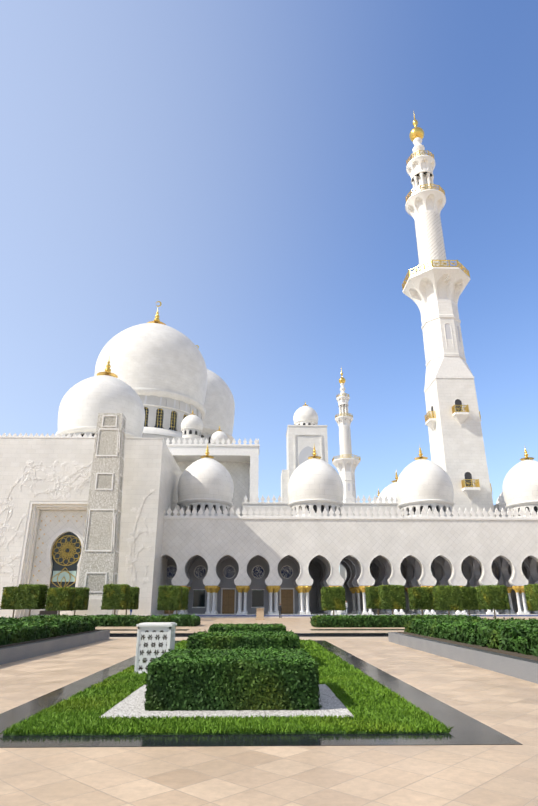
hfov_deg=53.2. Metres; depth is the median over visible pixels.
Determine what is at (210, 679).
box hedge
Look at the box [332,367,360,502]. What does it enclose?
minaret
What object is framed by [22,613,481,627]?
terrace hedges
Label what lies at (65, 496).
portal floral relief
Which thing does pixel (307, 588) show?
arcade columns
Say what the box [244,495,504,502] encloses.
arcade parapet
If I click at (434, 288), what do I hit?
minaret
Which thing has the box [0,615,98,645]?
planter shrubs
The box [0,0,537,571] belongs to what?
sky
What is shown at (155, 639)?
garden lantern
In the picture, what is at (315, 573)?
arcade court wall
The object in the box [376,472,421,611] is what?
courtyard dome
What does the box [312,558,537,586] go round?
arcade inner row
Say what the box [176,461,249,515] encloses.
hall frame back wall
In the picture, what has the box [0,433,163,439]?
portal parapet
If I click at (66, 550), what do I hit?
arched window
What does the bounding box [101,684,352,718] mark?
gravel bed
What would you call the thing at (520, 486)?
arcade dome
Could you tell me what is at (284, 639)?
box hedge
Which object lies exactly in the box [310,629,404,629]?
rill
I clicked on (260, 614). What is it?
pedestal
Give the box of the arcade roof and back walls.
[166,558,298,613]
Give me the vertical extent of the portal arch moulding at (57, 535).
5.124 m
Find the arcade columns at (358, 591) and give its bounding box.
[178,586,537,613]
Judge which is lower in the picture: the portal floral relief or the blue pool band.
the blue pool band
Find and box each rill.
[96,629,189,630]
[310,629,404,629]
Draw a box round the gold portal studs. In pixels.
[33,516,85,580]
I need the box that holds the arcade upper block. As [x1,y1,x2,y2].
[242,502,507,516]
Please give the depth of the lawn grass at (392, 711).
8.10 m
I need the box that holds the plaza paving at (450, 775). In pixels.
[0,638,537,805]
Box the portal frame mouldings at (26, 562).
[12,501,87,617]
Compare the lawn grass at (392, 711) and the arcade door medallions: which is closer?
the lawn grass at (392, 711)
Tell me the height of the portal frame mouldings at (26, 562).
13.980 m
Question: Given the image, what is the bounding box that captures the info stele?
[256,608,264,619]
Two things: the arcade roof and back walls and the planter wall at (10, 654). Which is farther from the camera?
the arcade roof and back walls
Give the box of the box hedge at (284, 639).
[186,630,299,649]
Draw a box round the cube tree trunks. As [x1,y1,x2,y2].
[12,609,495,617]
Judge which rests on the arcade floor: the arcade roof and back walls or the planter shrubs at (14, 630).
the arcade roof and back walls
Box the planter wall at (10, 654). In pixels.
[0,630,109,664]
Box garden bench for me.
[38,611,57,615]
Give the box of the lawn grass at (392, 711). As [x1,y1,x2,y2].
[0,639,453,735]
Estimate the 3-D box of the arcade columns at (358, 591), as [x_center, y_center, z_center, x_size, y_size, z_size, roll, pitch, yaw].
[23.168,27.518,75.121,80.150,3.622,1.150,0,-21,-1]
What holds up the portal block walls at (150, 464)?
on the terrace paving at (298, 625)
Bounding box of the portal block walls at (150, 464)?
[0,438,181,617]
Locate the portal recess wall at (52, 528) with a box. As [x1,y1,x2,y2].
[25,510,86,616]
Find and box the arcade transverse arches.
[186,556,537,586]
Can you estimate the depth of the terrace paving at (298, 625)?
37.89 m
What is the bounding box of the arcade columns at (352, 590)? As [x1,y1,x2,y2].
[303,587,530,612]
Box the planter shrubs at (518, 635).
[404,616,537,656]
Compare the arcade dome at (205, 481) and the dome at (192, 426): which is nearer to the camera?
the arcade dome at (205, 481)
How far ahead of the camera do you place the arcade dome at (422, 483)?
79.86 m
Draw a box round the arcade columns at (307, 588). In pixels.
[173,585,528,613]
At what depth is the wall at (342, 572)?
128.99 m
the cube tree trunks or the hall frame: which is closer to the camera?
the cube tree trunks
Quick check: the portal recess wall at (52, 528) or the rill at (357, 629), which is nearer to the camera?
the rill at (357, 629)
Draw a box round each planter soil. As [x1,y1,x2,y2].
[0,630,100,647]
[398,632,537,660]
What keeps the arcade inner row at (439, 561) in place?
attached to the arcade roof and back walls
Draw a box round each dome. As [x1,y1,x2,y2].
[55,355,144,437]
[94,301,206,443]
[177,444,233,515]
[196,345,234,443]
[288,447,343,516]
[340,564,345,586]
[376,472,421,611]
[396,448,454,516]
[496,492,504,503]
[502,448,537,516]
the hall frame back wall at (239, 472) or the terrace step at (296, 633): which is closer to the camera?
the terrace step at (296, 633)
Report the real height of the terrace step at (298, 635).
0.056 m
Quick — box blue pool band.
[155,615,537,615]
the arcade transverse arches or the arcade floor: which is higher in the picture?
the arcade transverse arches
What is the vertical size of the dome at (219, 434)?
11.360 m
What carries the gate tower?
on the courtyard floor
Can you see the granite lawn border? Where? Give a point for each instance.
(467, 730)
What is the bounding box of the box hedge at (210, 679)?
[144,644,321,710]
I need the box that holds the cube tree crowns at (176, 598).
[0,583,537,610]
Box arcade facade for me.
[161,519,537,584]
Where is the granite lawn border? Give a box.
[0,640,522,747]
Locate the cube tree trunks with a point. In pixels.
(176, 612)
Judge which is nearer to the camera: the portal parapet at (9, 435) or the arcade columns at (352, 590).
the portal parapet at (9, 435)
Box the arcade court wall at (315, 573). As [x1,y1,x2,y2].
[308,560,537,612]
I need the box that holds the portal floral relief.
[0,459,154,587]
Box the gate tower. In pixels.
[281,402,327,502]
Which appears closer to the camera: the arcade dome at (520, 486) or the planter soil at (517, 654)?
the planter soil at (517, 654)
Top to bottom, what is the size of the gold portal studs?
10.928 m
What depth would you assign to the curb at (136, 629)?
34.80 m
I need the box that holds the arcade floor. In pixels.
[157,613,537,614]
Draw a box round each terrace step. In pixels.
[110,633,387,634]
[110,635,387,636]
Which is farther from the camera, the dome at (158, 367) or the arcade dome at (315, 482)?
the dome at (158, 367)
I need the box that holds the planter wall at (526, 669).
[388,632,537,683]
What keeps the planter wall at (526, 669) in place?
on the plaza paving at (450, 775)
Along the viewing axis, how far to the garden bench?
60.38 m
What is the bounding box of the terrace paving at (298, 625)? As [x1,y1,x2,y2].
[17,617,537,632]
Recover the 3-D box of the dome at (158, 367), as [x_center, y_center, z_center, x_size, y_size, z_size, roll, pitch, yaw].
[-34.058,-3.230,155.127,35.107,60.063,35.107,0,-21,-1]
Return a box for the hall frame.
[166,437,259,501]
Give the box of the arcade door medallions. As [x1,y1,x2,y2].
[164,565,294,613]
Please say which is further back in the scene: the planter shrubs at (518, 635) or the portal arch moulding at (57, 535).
the portal arch moulding at (57, 535)
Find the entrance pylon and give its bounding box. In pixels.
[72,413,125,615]
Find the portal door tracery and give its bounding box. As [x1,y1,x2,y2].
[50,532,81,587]
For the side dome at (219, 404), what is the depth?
185.56 m
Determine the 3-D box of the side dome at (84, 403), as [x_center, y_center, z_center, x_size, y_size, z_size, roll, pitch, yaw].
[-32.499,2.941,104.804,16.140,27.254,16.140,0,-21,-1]
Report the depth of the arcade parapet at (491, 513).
74.57 m
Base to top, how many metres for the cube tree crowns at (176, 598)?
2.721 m
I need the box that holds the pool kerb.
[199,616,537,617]
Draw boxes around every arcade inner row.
[166,555,537,585]
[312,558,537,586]
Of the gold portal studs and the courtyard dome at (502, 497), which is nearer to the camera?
the gold portal studs
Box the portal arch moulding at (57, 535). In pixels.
[46,527,83,568]
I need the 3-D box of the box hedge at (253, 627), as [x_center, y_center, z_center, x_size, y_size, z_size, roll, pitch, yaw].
[-0.882,9.546,22.049,3.144,0.964,3.179,0,-21,-1]
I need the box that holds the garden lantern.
[134,622,176,673]
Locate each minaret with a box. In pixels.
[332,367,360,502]
[402,114,504,612]
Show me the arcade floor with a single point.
(361, 614)
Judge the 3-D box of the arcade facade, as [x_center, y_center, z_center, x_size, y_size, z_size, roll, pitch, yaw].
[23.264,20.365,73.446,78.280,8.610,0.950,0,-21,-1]
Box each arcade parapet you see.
[164,506,537,519]
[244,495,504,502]
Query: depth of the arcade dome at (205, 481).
79.03 m
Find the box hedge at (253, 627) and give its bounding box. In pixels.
[208,623,285,631]

